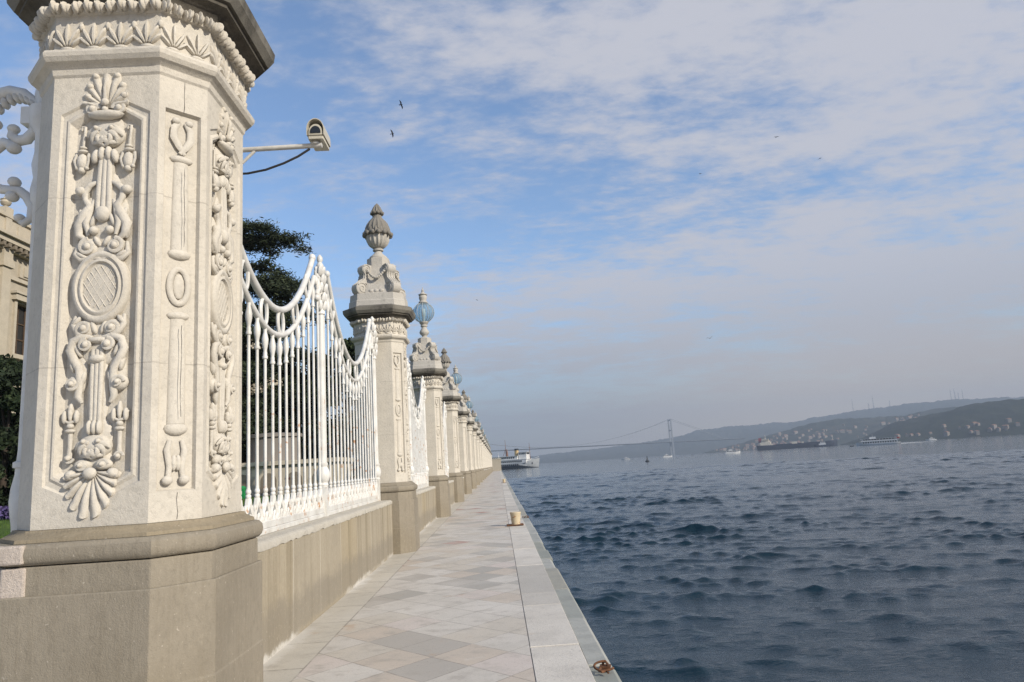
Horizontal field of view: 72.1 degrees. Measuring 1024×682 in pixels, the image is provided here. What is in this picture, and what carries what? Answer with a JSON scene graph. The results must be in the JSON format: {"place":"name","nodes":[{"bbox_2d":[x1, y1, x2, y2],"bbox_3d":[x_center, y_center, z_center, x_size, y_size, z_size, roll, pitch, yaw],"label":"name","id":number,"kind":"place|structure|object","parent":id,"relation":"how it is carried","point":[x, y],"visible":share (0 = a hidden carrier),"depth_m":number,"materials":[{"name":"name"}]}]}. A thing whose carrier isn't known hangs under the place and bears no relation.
{"place":"outdoors","nodes":[
{"label":"outdoors","id":0,"kind":"place"},
{"bbox_2d":[0,475,356,537],"bbox_3d":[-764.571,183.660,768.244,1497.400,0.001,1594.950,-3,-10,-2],"label":"lawn","id":1,"kind":"structure","parent":0,"point":[2,531],"depth_m":15.88,"materials":[{"name":"green plant"}]},
{"bbox_2d":[0,506,9,519],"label":"flower bed","id":2,"kind":"object","parent":1,"relation":"on","point":[4,511],"visible":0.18,"depth_m":20.02,"materials":[{"name":"purple plant"}]},
{"bbox_2d":[0,410,16,458],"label":"conifer tree","id":3,"kind":"object","parent":1,"relation":"on","point":[6,413],"visible":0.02,"depth_m":26.39,"materials":[{"name":"green plant"}]},
{"bbox_2d":[0,353,22,506],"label":"conifer tree","id":4,"kind":"object","parent":1,"relation":"on","point":[11,370],"visible":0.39,"depth_m":24.13,"materials":[{"name":"green plant"}]},
{"bbox_2d":[0,196,282,414],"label":"palace","id":5,"kind":"structure","parent":1,"relation":"on","point":[15,237],"depth_m":36.89,"materials":[{"name":"stone"}]},
{"bbox_2d":[8,290,26,360],"bbox_3d":[-26.187,-0.724,37.622,0.680,3.550,2.100,-3,-10,-2],"label":"window","id":6,"kind":"structure","parent":5,"relation":"in","point":[19,313],"depth_m":37.48,"materials":[{"name":"stone"}]},
{"bbox_2d":[0,495,283,538],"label":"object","id":7,"kind":"structure","parent":1,"relation":"on","point":[9,520],"depth_m":18.61,"materials":[{"name":"green plant"}]},
{"bbox_2d":[241,486,245,498],"bbox_3d":[-10.578,5.921,27.498,0.380,0.500,0.380,-3,-10,-2],"label":"garden bin","id":8,"kind":"object","parent":1,"relation":"on","point":[243,490],"visible":0.4,"depth_m":27.38,"materials":[{"name":"green plastic"}]},
{"bbox_2d":[241,217,331,462],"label":"cedar tree","id":9,"kind":"object","parent":1,"relation":"on","point":[280,288],"visible":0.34,"depth_m":41.49,"materials":[{"name":"green plant"}]},
{"bbox_2d":[241,432,353,496],"bbox_3d":[-10.525,5.535,31.808,6.100,2.800,3.250,-3,-10,-2],"label":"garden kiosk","id":10,"kind":"object","parent":1,"relation":"on","point":[252,464],"visible":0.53,"depth_m":30.33,"materials":[{"name":"stone"}]},
{"bbox_2d":[267,358,345,458],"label":"garden tree","id":11,"kind":"object","parent":1,"relation":"on","point":[289,385],"visible":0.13,"depth_m":42.05,"materials":[{"name":"green plant"}]},
{"bbox_2d":[300,337,356,482],"bbox_3d":[-9.557,4.198,40.704,5.338,8.815,5.157,-3,-10,-2],"label":"garden tree","id":12,"kind":"object","parent":1,"relation":"on","point":[350,345],"visible":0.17,"depth_m":39.87,"materials":[{"name":"green plant"}]},
{"bbox_2d":[263,471,534,681],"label":"promenade","id":13,"kind":"structure","parent":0,"point":[443,603],"depth_m":7.71,"materials":[{"name":"stone"}]},
{"bbox_2d":[0,0,274,681],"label":"stone pillar","id":14,"kind":"structure","parent":13,"relation":"on","point":[129,549],"depth_m":4.46,"materials":[{"name":"white stone"}]},
{"bbox_2d":[243,118,330,174],"bbox_3d":[-2.031,-1.612,6.020,0.911,0.475,0.303,-3,-10,-2],"label":"security camera","id":15,"kind":"object","parent":14,"relation":"attached to","point":[318,136],"visible":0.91,"depth_m":5.94,"materials":[{"name":"grey paint"}]},
{"bbox_2d":[256,500,392,663],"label":"stone wall","id":16,"kind":"structure","parent":13,"relation":"on","point":[313,571],"depth_m":8.12,"materials":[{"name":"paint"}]},
{"bbox_2d":[241,244,380,535],"bbox_3d":[-2.718,0.577,10.044,0.228,3.760,8.997,-3,-10,-2],"label":"iron fence","id":17,"kind":"object","parent":16,"relation":"on","point":[293,508],"visible":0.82,"depth_m":9.55,"materials":[{"name":"white metal"}]},
{"bbox_2d":[343,203,419,553],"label":"stone pillar","id":18,"kind":"structure","parent":13,"relation":"on","point":[379,293],"depth_m":14.74,"materials":[{"name":"beige stone"}]},
{"bbox_2d":[416,486,436,531],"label":"stone wall","id":19,"kind":"structure","parent":13,"relation":"on","point":[426,496],"depth_m":20.63,"materials":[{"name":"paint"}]},
{"bbox_2d":[407,358,428,489],"bbox_3d":[-2.903,2.319,19.898,0.228,3.760,8.705,-3,-10,-2],"label":"iron fence","id":20,"kind":"object","parent":19,"relation":"on","point":[418,450],"visible":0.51,"depth_m":21.69,"materials":[{"name":"white metal"}]},
{"bbox_2d":[409,287,450,517],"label":"stone pillar","id":21,"kind":"structure","parent":13,"relation":"on","point":[425,360],"depth_m":24.46,"materials":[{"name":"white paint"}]},
{"bbox_2d":[448,480,454,504],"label":"stone wall","id":22,"kind":"structure","parent":13,"relation":"on","point":[452,497],"depth_m":31.89,"materials":[{"name":"stone"}]},
{"bbox_2d":[443,401,448,476],"bbox_3d":[-3.086,4.036,29.608,0.228,3.760,8.705,-3,-10,-2],"label":"iron fence","id":23,"kind":"object","parent":22,"relation":"on","point":[445,439],"visible":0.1,"depth_m":33.40,"materials":[{"name":"white metal"}]},
{"bbox_2d":[440,348,464,502],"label":"stone pillar","id":24,"kind":"structure","parent":13,"relation":"on","point":[451,397],"depth_m":34.12,"materials":[{"name":"beige stone"}]},
{"bbox_2d":[451,364,471,493],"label":"stone pillar","id":25,"kind":"structure","parent":13,"relation":"on","point":[463,413],"depth_m":43.82,"materials":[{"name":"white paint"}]},
{"bbox_2d":[461,390,476,488],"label":"stone pillar","id":26,"kind":"structure","parent":13,"relation":"on","point":[471,422],"depth_m":53.53,"materials":[{"name":"beige stone"}]},
{"bbox_2d":[467,395,479,484],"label":"stone pillar","id":27,"kind":"structure","parent":13,"relation":"on","point":[474,435],"depth_m":63.26,"materials":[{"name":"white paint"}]},
{"bbox_2d":[471,410,482,481],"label":"stone pillar","id":28,"kind":"structure","parent":13,"relation":"on","point":[478,433],"depth_m":73.03,"materials":[{"name":"beige stone"}]},
{"bbox_2d":[475,411,484,479],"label":"stone pillar","id":29,"kind":"structure","parent":13,"relation":"on","point":[480,445],"depth_m":82.75,"materials":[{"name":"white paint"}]},
{"bbox_2d":[477,421,485,478],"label":"stone pillar","id":30,"kind":"structure","parent":13,"relation":"on","point":[479,426],"depth_m":92.43,"materials":[{"name":"beige stone"}]},
{"bbox_2d":[479,423,486,477],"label":"stone pillar","id":31,"kind":"structure","parent":13,"relation":"on","point":[484,442],"depth_m":102.16,"materials":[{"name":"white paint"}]},
{"bbox_2d":[481,429,487,475],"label":"stone pillar","id":32,"kind":"structure","parent":13,"relation":"on","point":[482,433],"depth_m":111.91,"materials":[{"name":"beige stone"}]},
{"bbox_2d":[482,429,488,475],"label":"stone pillar","id":33,"kind":"structure","parent":13,"relation":"on","point":[486,455],"depth_m":121.56,"materials":[{"name":"white stone"}]},
{"bbox_2d":[483,434,489,474],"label":"stone pillar","id":34,"kind":"structure","parent":13,"relation":"on","point":[487,453],"depth_m":131.37,"materials":[{"name":"beige stone"}]},
{"bbox_2d":[492,458,501,470],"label":"stone end block","id":35,"kind":"structure","parent":13,"relation":"on","point":[496,464],"depth_m":214.67,"materials":[{"name":"beige stone"}]},
{"bbox_2d":[0,0,1023,457],"label":"sky","id":36,"kind":"structure","parent":0,"point":[543,161],"materials":[{"name":"blue"}]},
{"bbox_2d":[530,429,753,459],"bbox_3d":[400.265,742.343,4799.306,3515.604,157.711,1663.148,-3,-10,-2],"label":"hill","id":37,"kind":"structure","parent":0,"point":[616,448],"depth_m":4818.89,"materials":[{"name":"grey"}]},
{"bbox_2d":[501,434,1023,681],"bbox_3d":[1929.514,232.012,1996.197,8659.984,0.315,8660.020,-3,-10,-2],"label":"water","id":38,"kind":"structure","parent":0,"point":[902,561],"depth_m":18.08,"materials":[{"name":"blue liquid"}]},
{"bbox_2d":[492,445,538,468],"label":"passenger ferry","id":39,"kind":"object","parent":38,"relation":"on","point":[520,460],"visible":0.62,"depth_m":479.17,"materials":[{"name":"paint"}]},
{"bbox_2d":[490,419,744,454],"bbox_3d":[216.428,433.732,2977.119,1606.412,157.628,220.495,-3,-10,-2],"label":"suspension bridge","id":40,"kind":"structure","parent":38,"relation":"on","point":[670,442],"depth_m":3020.38,"materials":[{"name":"metal"}]},
{"bbox_2d":[723,450,739,453],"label":"motor boat","id":41,"kind":"object","parent":38,"relation":"on","point":[730,452],"visible":0.71,"depth_m":659.07,"materials":[{"name":"white paint"}]},
{"bbox_2d":[756,437,836,450],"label":"cargo ship","id":42,"kind":"object","parent":38,"relation":"on","point":[765,444],"visible":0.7,"depth_m":1372.60,"materials":[{"name":"blue paint"}]},
{"bbox_2d":[814,442,833,446],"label":"tug boat","id":43,"kind":"object","parent":38,"relation":"on","point":[822,444],"visible":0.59,"depth_m":1174.90,"materials":[{"name":"blue paint"}]},
{"bbox_2d":[856,437,899,445],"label":"tour ferry","id":44,"kind":"object","parent":38,"relation":"on","point":[876,441],"visible":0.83,"depth_m":613.22,"materials":[{"name":"white paint"}]},
{"bbox_2d":[538,397,1023,462],"bbox_3d":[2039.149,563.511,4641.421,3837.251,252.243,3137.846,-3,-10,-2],"label":"hill","id":45,"kind":"structure","parent":0,"point":[758,430],"depth_m":4422.20,"materials":[{"name":"grey"}]},
{"bbox_2d":[704,407,956,452],"bbox_3d":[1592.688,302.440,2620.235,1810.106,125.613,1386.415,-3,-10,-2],"label":"hill","id":46,"kind":"structure","parent":0,"point":[833,425],"depth_m":2554.26,"materials":[{"name":"green plant"}]},
{"bbox_2d":[841,399,1023,444],"bbox_3d":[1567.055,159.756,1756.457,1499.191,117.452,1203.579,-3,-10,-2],"label":"hill","id":47,"kind":"structure","parent":0,"point":[985,415],"depth_m":1671.97,"materials":[{"name":"green plant"}]},
{"bbox_2d":[990,424,996,429],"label":"house","id":48,"kind":"structure","parent":47,"relation":"on","point":[993,426],"depth_m":1538.77,"materials":[{"name":"ceramic"}]},
{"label":"quay wall","id":49,"kind":"structure","parent":0,"visible":0},
{"bbox_2d":[500,471,595,681],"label":"edge slabs","id":50,"kind":"structure","parent":49,"relation":"on","point":[556,652],"depth_m":7.26,"materials":[{"name":"stone"}]},
{"bbox_2d":[507,511,523,525],"bbox_3d":[0.073,4.748,18.826,0.450,0.340,0.400,-3,-10,-2],"label":"mooring bollard","id":51,"kind":"object","parent":50,"relation":"on","point":[515,518],"visible":1,"depth_m":18.72,"materials":[{"name":"metal"}]},
{"bbox_2d":[501,471,621,681],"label":"quay kerb","id":52,"kind":"structure","parent":49,"relation":"on","point":[591,648],"depth_m":7.62,"materials":[{"name":"grey stone"}]},
{"bbox_2d":[593,660,613,673],"bbox_3d":[0.712,2.550,5.484,0.167,0.077,0.264,-6,-10,13],"label":"mooring ring","id":53,"kind":"object","parent":52,"relation":"on","point":[604,668],"visible":1,"depth_m":5.54,"materials":[{"name":"metal"}]},
{"bbox_3d":[-7.575,2.568,4.380,9.000,1.200,0.520,-3,-10,-2],"label":"low stone wall","id":54,"kind":"object","parent":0,"visible":0},
{"bbox_2d":[0,85,41,531],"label":"ornate iron gate","id":55,"kind":"structure","parent":54,"relation":"on","point":[14,142],"depth_m":5.08,"materials":[{"name":"white metal"}]}
]}

